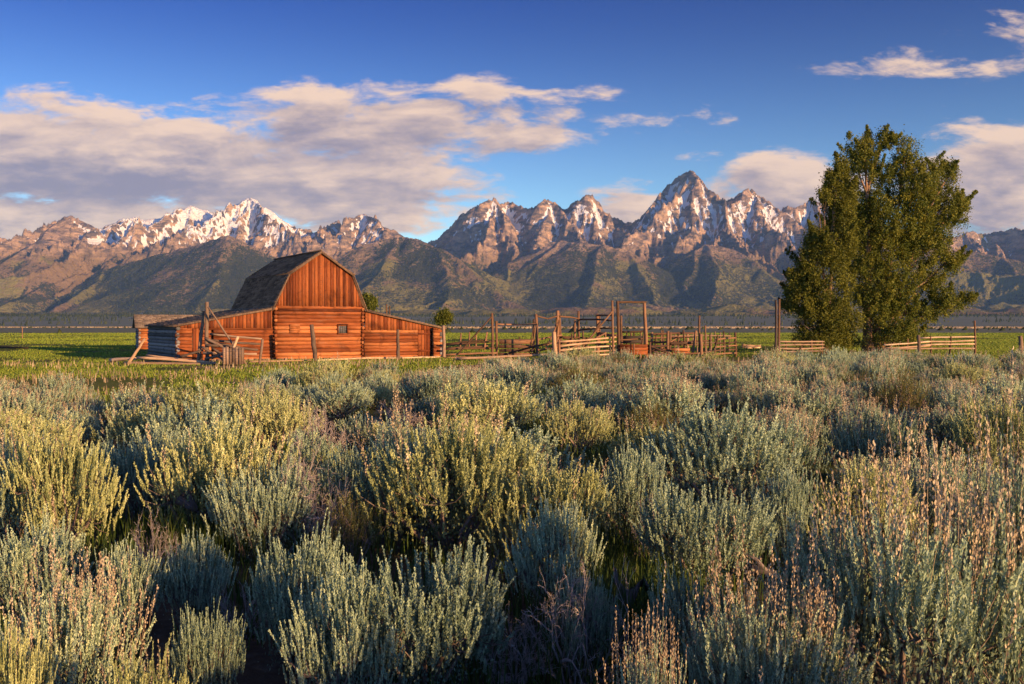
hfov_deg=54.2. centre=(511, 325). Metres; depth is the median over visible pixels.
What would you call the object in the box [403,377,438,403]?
sagebrush
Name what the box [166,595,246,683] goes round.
sagebrush
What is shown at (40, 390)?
sagebrush
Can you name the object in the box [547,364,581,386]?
sagebrush
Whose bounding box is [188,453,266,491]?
sagebrush
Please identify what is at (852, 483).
sagebrush
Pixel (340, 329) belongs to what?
window
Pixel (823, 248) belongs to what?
cottonwood
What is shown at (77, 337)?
meadow grass
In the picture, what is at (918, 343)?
wooden post
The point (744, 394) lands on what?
sagebrush
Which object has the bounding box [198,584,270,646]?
dead bush
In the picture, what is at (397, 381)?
sagebrush
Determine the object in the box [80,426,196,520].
sagebrush
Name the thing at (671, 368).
sagebrush
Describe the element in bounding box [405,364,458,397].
sagebrush
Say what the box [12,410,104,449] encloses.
sagebrush
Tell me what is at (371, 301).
tree
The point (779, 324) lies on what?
gate pole
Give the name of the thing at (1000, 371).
sagebrush
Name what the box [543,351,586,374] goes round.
sagebrush
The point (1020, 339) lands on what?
wooden post
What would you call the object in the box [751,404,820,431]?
sagebrush
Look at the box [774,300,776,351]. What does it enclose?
gate pole
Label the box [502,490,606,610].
sagebrush
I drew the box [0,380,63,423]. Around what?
sagebrush
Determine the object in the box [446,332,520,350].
corral fence
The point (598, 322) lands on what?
corral fence
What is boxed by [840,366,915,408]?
sagebrush
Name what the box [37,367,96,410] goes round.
sagebrush
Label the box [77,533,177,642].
sagebrush
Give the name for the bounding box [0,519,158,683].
sagebrush
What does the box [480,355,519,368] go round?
sagebrush
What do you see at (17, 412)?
sagebrush
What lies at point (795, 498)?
sagebrush
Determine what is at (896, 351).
sagebrush
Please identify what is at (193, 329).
door
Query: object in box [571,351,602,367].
sagebrush
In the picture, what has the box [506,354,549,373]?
sagebrush
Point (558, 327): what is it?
corral fence
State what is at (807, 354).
sagebrush
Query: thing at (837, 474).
sagebrush
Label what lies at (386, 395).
sagebrush
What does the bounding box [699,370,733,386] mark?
sagebrush
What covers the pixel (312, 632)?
sagebrush
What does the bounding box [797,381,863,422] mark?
sagebrush
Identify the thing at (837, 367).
sagebrush
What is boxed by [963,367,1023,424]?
sagebrush
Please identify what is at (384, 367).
sagebrush
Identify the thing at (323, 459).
sagebrush
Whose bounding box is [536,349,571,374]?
sagebrush
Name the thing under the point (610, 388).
sagebrush
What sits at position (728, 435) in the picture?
sagebrush
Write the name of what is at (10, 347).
fallen log
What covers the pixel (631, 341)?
corral fence
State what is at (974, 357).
sagebrush
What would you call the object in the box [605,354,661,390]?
sagebrush
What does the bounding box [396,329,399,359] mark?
wooden post
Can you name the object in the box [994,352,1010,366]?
sagebrush
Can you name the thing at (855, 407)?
sagebrush
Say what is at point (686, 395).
sagebrush
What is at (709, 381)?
sagebrush
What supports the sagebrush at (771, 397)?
on the ground at (262, 671)
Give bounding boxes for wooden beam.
[233,336,238,346]
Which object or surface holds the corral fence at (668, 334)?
on the ground at (262, 671)
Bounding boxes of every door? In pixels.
[192,328,198,359]
[418,330,430,356]
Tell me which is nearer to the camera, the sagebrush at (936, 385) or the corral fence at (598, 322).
the sagebrush at (936, 385)
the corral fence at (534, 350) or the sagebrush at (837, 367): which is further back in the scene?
the corral fence at (534, 350)
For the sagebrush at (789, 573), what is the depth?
6.19 m
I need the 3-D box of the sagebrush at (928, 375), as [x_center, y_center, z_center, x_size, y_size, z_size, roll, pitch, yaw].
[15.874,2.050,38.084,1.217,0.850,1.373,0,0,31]
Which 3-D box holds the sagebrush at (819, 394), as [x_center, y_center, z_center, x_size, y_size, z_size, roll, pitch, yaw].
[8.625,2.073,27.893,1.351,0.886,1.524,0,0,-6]
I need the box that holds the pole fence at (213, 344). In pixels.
[179,333,263,363]
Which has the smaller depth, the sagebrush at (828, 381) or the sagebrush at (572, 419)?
the sagebrush at (572, 419)
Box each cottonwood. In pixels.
[778,149,874,352]
[814,123,978,352]
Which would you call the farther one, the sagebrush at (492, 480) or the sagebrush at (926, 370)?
the sagebrush at (926, 370)
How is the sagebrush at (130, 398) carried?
on the ground at (262, 671)
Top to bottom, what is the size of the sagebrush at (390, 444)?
1.875 m
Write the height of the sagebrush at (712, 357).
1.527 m
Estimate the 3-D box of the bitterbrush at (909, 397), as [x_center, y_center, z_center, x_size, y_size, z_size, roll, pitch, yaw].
[9.116,1.692,23.746,1.308,1.851,1.664,0,0,-36]
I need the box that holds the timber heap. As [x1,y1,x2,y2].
[742,344,760,348]
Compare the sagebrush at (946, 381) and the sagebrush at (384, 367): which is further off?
the sagebrush at (384, 367)
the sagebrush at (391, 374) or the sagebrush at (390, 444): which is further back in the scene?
the sagebrush at (391, 374)
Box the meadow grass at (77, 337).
[0,332,1023,404]
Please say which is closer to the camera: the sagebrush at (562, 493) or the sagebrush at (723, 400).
the sagebrush at (562, 493)
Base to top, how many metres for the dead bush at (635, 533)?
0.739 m
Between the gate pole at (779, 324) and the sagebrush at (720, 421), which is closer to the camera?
the sagebrush at (720, 421)
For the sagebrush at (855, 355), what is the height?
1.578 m
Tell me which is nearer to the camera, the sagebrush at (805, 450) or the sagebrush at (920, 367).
the sagebrush at (805, 450)
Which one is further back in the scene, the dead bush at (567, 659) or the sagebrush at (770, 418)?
the sagebrush at (770, 418)
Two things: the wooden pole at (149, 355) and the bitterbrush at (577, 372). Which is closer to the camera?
the bitterbrush at (577, 372)
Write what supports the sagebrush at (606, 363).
on the ground at (262, 671)
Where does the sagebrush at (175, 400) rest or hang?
on the ground at (262, 671)
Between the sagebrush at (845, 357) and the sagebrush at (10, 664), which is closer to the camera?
the sagebrush at (10, 664)
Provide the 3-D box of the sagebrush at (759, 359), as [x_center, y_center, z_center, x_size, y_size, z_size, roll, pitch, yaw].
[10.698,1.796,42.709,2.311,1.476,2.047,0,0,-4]
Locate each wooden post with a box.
[310,324,317,361]
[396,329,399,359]
[442,325,445,357]
[552,332,557,354]
[698,315,699,351]
[917,335,921,354]
[1018,336,1023,352]
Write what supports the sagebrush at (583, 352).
on the ground at (262, 671)
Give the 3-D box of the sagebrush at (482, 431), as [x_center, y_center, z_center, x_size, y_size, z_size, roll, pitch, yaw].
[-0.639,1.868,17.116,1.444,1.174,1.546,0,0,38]
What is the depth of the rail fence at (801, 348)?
77.90 m
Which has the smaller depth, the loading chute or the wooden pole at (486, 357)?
the wooden pole at (486, 357)
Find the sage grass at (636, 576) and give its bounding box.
[0,390,1018,683]
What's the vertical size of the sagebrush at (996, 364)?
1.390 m
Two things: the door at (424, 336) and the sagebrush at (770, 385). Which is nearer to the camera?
the sagebrush at (770, 385)
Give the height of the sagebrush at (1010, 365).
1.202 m
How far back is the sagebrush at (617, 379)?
33.35 m
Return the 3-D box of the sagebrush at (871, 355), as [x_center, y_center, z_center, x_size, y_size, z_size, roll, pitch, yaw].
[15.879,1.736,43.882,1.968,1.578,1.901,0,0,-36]
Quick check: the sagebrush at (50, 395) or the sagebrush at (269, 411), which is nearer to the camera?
the sagebrush at (269, 411)
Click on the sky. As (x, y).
(412, 115)
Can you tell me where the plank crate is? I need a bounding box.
[222,347,243,364]
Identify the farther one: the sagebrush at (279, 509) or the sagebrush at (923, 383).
the sagebrush at (923, 383)
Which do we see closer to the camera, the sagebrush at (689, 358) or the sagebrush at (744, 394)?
the sagebrush at (744, 394)
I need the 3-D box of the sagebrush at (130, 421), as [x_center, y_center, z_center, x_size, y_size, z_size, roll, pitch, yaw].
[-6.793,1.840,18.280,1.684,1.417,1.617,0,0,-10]
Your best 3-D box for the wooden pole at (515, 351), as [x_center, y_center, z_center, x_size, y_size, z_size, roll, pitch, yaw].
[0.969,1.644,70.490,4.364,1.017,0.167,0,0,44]
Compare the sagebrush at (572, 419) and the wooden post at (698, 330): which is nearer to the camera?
the sagebrush at (572, 419)
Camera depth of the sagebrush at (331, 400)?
26.14 m
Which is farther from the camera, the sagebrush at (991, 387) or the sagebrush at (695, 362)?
the sagebrush at (695, 362)
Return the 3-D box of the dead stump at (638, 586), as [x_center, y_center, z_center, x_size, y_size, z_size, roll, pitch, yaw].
[0.800,2.137,7.608,0.595,0.592,0.138,0,0,6]
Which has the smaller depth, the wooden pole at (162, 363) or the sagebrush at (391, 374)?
the sagebrush at (391, 374)
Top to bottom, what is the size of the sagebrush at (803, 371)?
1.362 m
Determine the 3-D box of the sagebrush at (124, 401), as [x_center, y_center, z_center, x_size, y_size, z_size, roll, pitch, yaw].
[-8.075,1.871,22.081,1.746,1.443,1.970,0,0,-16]
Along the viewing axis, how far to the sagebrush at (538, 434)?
13.05 m
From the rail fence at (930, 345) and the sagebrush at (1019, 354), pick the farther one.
the rail fence at (930, 345)
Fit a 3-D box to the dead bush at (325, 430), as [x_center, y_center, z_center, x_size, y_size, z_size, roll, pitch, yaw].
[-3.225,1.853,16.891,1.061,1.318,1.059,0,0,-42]
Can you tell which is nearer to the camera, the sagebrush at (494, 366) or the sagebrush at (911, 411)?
the sagebrush at (911, 411)
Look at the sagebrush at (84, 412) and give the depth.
22.45 m
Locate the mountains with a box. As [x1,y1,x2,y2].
[0,170,1023,315]
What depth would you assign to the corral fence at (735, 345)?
76.83 m
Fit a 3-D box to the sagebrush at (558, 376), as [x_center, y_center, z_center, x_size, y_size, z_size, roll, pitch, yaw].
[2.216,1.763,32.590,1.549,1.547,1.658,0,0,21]
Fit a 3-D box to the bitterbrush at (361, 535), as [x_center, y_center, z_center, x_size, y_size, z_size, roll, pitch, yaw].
[-1.530,1.966,9.318,0.722,0.921,0.568,0,0,-38]
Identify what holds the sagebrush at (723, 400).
on the ground at (262, 671)
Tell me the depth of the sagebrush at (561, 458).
15.23 m
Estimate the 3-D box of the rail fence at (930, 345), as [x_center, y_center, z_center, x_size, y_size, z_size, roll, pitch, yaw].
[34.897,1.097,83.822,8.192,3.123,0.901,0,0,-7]
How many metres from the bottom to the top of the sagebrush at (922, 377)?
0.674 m
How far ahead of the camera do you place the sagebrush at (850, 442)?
15.16 m
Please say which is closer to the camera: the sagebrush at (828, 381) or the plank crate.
the sagebrush at (828, 381)
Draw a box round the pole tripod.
[197,302,247,364]
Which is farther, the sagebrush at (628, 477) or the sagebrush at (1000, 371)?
the sagebrush at (1000, 371)
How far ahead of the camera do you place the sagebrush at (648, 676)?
4.54 m
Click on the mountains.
(688, 212)
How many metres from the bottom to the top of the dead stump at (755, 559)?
0.354 m
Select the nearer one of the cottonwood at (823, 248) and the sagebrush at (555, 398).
the sagebrush at (555, 398)
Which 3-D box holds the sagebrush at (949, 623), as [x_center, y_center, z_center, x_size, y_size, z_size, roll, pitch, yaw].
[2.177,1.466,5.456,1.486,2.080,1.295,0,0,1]
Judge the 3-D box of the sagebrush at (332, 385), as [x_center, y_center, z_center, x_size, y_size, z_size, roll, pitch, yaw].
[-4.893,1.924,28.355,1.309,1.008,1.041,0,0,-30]
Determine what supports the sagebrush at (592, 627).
on the ground at (262, 671)
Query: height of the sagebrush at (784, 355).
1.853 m
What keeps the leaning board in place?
on the ground at (262, 671)
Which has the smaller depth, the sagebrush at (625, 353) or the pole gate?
the sagebrush at (625, 353)
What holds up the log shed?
on the ground at (262, 671)
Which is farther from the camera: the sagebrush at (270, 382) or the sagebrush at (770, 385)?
the sagebrush at (270, 382)
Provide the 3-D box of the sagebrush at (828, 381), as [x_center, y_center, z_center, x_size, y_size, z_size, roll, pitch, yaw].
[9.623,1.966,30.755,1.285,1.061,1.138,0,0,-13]
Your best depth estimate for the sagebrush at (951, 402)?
21.11 m
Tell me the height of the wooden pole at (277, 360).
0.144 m
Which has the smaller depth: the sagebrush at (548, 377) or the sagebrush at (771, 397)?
the sagebrush at (771, 397)
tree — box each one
[362,290,378,311]
[430,304,453,326]
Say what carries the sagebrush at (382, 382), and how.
on the ground at (262, 671)
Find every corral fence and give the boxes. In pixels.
[446,313,497,356]
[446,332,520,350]
[498,314,538,356]
[537,310,594,353]
[561,331,606,356]
[579,314,616,353]
[623,332,643,357]
[630,330,699,356]
[648,330,711,353]
[669,330,702,357]
[702,325,737,356]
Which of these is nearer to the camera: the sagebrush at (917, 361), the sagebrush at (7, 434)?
the sagebrush at (7, 434)
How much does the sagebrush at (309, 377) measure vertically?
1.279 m
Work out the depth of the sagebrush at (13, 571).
7.69 m
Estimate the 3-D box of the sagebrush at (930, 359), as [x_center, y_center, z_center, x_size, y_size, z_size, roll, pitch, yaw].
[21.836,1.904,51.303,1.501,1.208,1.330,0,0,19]
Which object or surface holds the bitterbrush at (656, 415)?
on the ground at (262, 671)
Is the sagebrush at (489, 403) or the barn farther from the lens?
the barn
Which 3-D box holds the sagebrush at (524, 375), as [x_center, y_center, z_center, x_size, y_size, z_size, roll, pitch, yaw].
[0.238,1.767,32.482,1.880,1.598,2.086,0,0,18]
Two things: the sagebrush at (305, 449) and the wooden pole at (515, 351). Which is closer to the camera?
the sagebrush at (305, 449)
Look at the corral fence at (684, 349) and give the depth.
74.36 m
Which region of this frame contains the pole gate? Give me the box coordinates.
[558,300,615,355]
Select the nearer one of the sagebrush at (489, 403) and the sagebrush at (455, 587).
the sagebrush at (455, 587)
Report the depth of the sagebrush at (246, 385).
28.64 m
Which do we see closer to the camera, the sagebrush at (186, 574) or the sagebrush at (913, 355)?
the sagebrush at (186, 574)
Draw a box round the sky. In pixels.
[0,0,1023,242]
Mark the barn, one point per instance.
(281, 305)
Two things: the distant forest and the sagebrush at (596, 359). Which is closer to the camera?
the sagebrush at (596, 359)
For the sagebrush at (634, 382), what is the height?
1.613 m
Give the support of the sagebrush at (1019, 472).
on the ground at (262, 671)
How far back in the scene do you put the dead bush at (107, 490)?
14.30 m
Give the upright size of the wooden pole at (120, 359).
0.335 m
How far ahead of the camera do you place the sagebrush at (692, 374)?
35.29 m
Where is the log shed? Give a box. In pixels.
[132,315,232,348]
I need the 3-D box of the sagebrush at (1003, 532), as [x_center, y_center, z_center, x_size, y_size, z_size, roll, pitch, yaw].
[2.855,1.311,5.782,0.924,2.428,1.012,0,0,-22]
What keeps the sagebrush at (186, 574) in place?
on the ground at (262, 671)
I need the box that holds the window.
[337,324,347,333]
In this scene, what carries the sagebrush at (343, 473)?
on the ground at (262, 671)
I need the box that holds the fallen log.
[0,346,28,348]
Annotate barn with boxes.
[144,249,446,361]
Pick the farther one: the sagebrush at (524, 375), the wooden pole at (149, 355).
the wooden pole at (149, 355)
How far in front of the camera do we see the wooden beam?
61.44 m
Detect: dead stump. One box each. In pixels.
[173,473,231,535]
[604,568,656,618]
[746,555,783,580]
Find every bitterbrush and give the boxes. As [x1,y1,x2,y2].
[312,489,386,574]
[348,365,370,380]
[544,358,613,396]
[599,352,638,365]
[618,395,679,439]
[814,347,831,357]
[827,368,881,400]
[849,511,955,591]
[863,359,938,419]
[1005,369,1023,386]
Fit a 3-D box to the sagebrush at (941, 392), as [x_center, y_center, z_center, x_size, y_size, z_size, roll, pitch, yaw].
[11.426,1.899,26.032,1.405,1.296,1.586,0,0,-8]
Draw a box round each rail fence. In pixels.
[780,340,824,357]
[884,320,975,354]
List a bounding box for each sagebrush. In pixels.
[0,375,17,396]
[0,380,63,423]
[0,388,85,459]
[0,395,71,470]
[0,406,35,427]
[0,417,129,560]
[0,420,66,552]
[0,503,96,629]
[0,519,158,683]
[0,605,59,683]
[1,377,36,399]
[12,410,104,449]
[17,378,68,416]
[31,379,68,401]
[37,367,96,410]
[46,400,100,436]
[52,398,101,421]
[64,390,108,423]
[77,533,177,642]
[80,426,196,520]
[90,387,187,454]
[100,633,200,683]
[102,377,184,436]
[110,387,151,426]
[128,382,242,467]
[133,400,316,544]
[154,363,260,427]
[154,523,238,631]
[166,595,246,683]
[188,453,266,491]
[200,454,318,563]
[215,378,292,412]
[216,374,324,451]
[234,374,301,426]
[234,381,259,404]
[243,372,286,393]
[244,508,355,673]
[254,367,298,390]
[262,418,348,481]
[268,547,413,683]
[269,415,314,436]
[280,437,389,503]
[281,380,317,406]
[289,364,346,396]
[299,352,370,383]
[300,379,375,417]
[306,437,378,545]
[309,367,359,394]
[315,534,515,683]
[317,379,361,407]
[334,383,485,543]
[334,410,382,444]
[339,405,541,561]
[355,356,402,381]
[357,369,398,402]
[358,374,405,393]
[359,382,404,409]
[367,366,401,381]
[368,418,410,446]
[372,422,426,452]
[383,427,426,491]
[396,355,471,414]
[401,367,425,387]
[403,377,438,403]
[403,395,449,426]
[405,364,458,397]
[426,367,542,438]
[436,402,511,448]
[438,365,487,398]
[448,363,486,374]
[453,369,548,432]
[460,414,591,511]
[463,364,495,386]
[476,453,615,580]
[477,358,518,387]
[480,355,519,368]
[488,361,539,393]
[489,357,550,398]
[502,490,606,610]
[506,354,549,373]
[516,352,538,366]
[532,390,560,414]
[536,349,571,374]
[538,372,616,426]
[539,372,559,386]
[539,387,618,453]
[539,444,570,474]
[539,550,624,683]
[542,396,612,440]
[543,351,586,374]
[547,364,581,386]
[556,356,599,387]
[562,344,600,361]
[563,374,630,413]
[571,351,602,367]
[577,356,597,365]
[577,365,605,378]
[581,362,610,378]
[585,431,672,545]
[595,563,696,683]
[597,359,621,372]
[602,347,636,364]
[602,368,643,391]
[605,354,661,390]
[605,402,703,481]
[608,370,714,433]
[614,366,721,423]
[619,360,655,375]
[628,475,780,592]
[629,552,739,683]
[631,390,806,521]
[642,352,676,367]
[644,351,666,361]
[646,368,683,383]
[649,354,707,377]
[653,371,706,414]
[657,345,708,365]
[668,516,882,683]
[676,425,717,460]
[677,363,717,390]
[680,359,705,371]
[695,350,731,365]
[698,356,732,374]
[698,409,754,434]
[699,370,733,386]
[700,369,733,397]
[700,386,739,409]
[708,360,740,385]
[726,356,791,395]
[728,351,796,389]
[730,391,838,505]
[731,374,794,419]
[737,351,789,366]
[740,463,837,570]
[747,374,796,401]
[748,371,853,428]
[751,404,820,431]
[753,347,781,360]
[754,361,793,383]
[761,503,912,683]
[766,345,802,363]
[781,411,1023,683]
[783,352,847,369]
[784,402,844,463]
[785,359,814,388]
[787,349,820,363]
[791,360,831,389]
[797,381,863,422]
[801,373,840,394]
[802,385,846,405]
[805,452,921,558]
[811,359,852,376]
[820,345,866,371]
[823,350,858,371]
[825,368,851,384]
[825,385,927,470]
[826,439,922,498]
[836,396,896,437]
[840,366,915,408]
[848,350,908,380]
[849,348,888,377]
[856,355,911,387]
[858,341,908,360]
[870,428,936,464]
[876,427,997,544]
[879,402,928,435]
[882,399,918,415]
[896,393,990,450]
[900,345,929,361]
[901,360,929,377]
[902,378,931,403]
[904,374,925,385]
[907,355,927,368]
[911,374,929,383]
[913,369,944,387]
[919,363,951,381]
[919,375,980,417]
[923,352,946,370]
[924,377,960,404]
[929,350,995,392]
[929,374,958,384]
[931,346,1023,683]
[936,346,995,371]
[936,378,1011,432]
[947,386,1023,495]
[953,351,1000,370]
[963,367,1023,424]
[964,387,1023,467]
[981,366,1012,385]
[983,364,1023,405]
[990,357,1004,371]
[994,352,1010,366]
[1001,356,1023,376]
[1005,449,1023,518]
[1007,346,1023,361]
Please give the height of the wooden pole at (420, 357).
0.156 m
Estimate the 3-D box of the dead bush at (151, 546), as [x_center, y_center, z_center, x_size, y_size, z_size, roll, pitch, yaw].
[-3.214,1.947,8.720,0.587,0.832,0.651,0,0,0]
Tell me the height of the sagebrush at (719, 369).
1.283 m
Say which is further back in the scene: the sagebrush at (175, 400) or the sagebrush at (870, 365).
the sagebrush at (870, 365)
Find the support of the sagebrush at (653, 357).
on the ground at (262, 671)
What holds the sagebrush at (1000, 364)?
on the ground at (262, 671)
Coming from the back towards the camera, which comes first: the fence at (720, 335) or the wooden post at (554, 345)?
the fence at (720, 335)
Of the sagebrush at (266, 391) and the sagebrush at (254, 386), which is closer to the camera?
the sagebrush at (266, 391)
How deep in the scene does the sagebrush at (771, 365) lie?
33.58 m
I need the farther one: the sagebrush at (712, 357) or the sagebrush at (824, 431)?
the sagebrush at (712, 357)
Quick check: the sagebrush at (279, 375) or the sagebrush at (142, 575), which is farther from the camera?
the sagebrush at (279, 375)
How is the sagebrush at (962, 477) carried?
on the ground at (262, 671)
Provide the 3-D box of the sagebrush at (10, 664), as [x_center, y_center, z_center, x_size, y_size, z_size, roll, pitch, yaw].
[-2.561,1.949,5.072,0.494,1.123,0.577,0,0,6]
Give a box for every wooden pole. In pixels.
[109,357,136,361]
[123,361,214,364]
[136,356,215,363]
[145,354,204,360]
[250,360,310,362]
[320,357,395,360]
[402,356,441,358]
[455,354,548,359]
[503,343,549,354]
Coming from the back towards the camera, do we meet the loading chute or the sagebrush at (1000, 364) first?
the loading chute
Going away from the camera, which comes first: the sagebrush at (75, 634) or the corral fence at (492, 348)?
the sagebrush at (75, 634)
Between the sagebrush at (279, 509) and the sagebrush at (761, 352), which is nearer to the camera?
the sagebrush at (279, 509)
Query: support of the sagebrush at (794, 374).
on the ground at (262, 671)
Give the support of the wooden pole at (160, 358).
on the wooden pole at (162, 363)
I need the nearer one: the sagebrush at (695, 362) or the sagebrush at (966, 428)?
the sagebrush at (966, 428)
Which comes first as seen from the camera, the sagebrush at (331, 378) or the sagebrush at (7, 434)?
the sagebrush at (7, 434)
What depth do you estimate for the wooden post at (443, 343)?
75.38 m
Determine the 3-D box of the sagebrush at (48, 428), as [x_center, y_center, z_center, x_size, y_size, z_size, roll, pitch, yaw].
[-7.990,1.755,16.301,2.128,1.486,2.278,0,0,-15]
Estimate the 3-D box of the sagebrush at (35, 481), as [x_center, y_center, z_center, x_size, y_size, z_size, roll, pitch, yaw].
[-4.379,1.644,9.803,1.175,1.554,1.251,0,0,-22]
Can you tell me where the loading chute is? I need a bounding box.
[616,301,651,358]
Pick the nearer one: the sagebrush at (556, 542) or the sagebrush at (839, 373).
the sagebrush at (556, 542)
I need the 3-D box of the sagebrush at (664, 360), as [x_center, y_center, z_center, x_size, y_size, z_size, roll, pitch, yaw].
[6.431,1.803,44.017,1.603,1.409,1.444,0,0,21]
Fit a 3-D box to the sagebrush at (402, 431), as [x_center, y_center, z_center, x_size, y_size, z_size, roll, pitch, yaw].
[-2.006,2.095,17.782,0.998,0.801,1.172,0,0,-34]
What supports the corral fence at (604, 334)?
on the ground at (262, 671)
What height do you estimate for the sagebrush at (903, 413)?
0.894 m
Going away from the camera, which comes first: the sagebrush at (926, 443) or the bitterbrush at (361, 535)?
the bitterbrush at (361, 535)
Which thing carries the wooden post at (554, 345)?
on the ground at (262, 671)
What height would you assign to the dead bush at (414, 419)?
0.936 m
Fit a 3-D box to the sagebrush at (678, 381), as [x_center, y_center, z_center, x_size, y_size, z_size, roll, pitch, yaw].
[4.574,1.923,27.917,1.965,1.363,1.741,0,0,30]
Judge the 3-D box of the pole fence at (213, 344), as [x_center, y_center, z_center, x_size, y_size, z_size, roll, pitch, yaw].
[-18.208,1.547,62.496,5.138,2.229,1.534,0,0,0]
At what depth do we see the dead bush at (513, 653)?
6.38 m
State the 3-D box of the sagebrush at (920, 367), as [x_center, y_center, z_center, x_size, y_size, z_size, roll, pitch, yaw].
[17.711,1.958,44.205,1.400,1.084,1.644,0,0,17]
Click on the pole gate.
(611, 313)
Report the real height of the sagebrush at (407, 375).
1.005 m
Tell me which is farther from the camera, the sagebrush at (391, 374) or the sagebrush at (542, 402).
the sagebrush at (391, 374)
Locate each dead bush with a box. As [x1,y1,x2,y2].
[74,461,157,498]
[124,505,183,590]
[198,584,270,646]
[247,427,361,557]
[289,398,356,459]
[371,398,432,429]
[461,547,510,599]
[479,604,561,683]
[522,559,640,683]
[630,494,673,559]
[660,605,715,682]
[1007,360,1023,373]
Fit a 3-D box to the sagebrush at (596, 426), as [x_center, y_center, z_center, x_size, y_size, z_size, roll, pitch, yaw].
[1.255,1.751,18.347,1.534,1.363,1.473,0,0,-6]
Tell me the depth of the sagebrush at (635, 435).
15.18 m
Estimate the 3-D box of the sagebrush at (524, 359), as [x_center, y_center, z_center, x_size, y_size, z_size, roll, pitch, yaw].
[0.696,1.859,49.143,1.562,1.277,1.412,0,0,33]
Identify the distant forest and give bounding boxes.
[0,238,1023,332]
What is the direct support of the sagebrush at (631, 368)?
on the ground at (262, 671)
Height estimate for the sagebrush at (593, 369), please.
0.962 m
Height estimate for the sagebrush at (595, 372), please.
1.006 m
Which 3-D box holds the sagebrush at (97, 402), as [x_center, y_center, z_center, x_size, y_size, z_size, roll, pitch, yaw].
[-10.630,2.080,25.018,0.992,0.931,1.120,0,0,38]
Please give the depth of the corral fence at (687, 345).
82.98 m
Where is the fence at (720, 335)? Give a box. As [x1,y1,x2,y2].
[672,331,730,352]
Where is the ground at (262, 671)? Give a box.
[0,313,1023,683]
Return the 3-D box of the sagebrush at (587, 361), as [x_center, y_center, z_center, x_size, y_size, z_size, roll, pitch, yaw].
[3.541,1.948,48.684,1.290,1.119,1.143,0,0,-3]
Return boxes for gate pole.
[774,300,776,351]
[778,299,779,354]
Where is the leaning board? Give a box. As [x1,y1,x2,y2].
[126,338,145,364]
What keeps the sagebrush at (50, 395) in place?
on the ground at (262, 671)
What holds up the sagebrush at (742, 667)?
on the ground at (262, 671)
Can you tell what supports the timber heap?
on the ground at (262, 671)
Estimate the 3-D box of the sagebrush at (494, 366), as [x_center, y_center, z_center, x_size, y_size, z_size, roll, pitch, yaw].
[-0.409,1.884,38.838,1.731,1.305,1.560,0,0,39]
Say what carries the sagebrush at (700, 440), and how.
on the ground at (262, 671)
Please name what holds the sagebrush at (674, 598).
on the ground at (262, 671)
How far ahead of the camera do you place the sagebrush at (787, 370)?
36.95 m
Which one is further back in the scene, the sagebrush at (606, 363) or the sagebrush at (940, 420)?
the sagebrush at (606, 363)
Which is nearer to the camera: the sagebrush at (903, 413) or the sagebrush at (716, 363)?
the sagebrush at (903, 413)
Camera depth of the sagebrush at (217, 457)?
10.68 m
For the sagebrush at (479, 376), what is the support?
on the ground at (262, 671)
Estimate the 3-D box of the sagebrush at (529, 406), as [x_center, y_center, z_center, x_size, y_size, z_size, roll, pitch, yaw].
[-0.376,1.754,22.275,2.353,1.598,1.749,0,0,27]
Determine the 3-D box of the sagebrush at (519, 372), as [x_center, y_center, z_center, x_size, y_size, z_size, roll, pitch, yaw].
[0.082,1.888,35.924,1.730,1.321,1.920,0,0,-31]
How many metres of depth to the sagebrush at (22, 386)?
30.26 m
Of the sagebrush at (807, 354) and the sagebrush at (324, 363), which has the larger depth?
the sagebrush at (807, 354)
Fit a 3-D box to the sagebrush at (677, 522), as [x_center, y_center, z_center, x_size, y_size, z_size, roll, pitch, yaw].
[1.701,1.904,8.913,1.331,1.146,1.387,0,0,17]
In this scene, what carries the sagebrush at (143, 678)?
on the ground at (262, 671)
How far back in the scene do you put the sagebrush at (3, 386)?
28.00 m
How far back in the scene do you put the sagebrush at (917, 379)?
34.69 m
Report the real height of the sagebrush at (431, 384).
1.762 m
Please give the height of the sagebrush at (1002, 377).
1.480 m
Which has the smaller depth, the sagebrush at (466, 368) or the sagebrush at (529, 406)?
the sagebrush at (529, 406)
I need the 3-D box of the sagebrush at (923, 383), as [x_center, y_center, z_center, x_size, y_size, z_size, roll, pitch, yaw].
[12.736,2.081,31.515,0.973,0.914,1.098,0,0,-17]

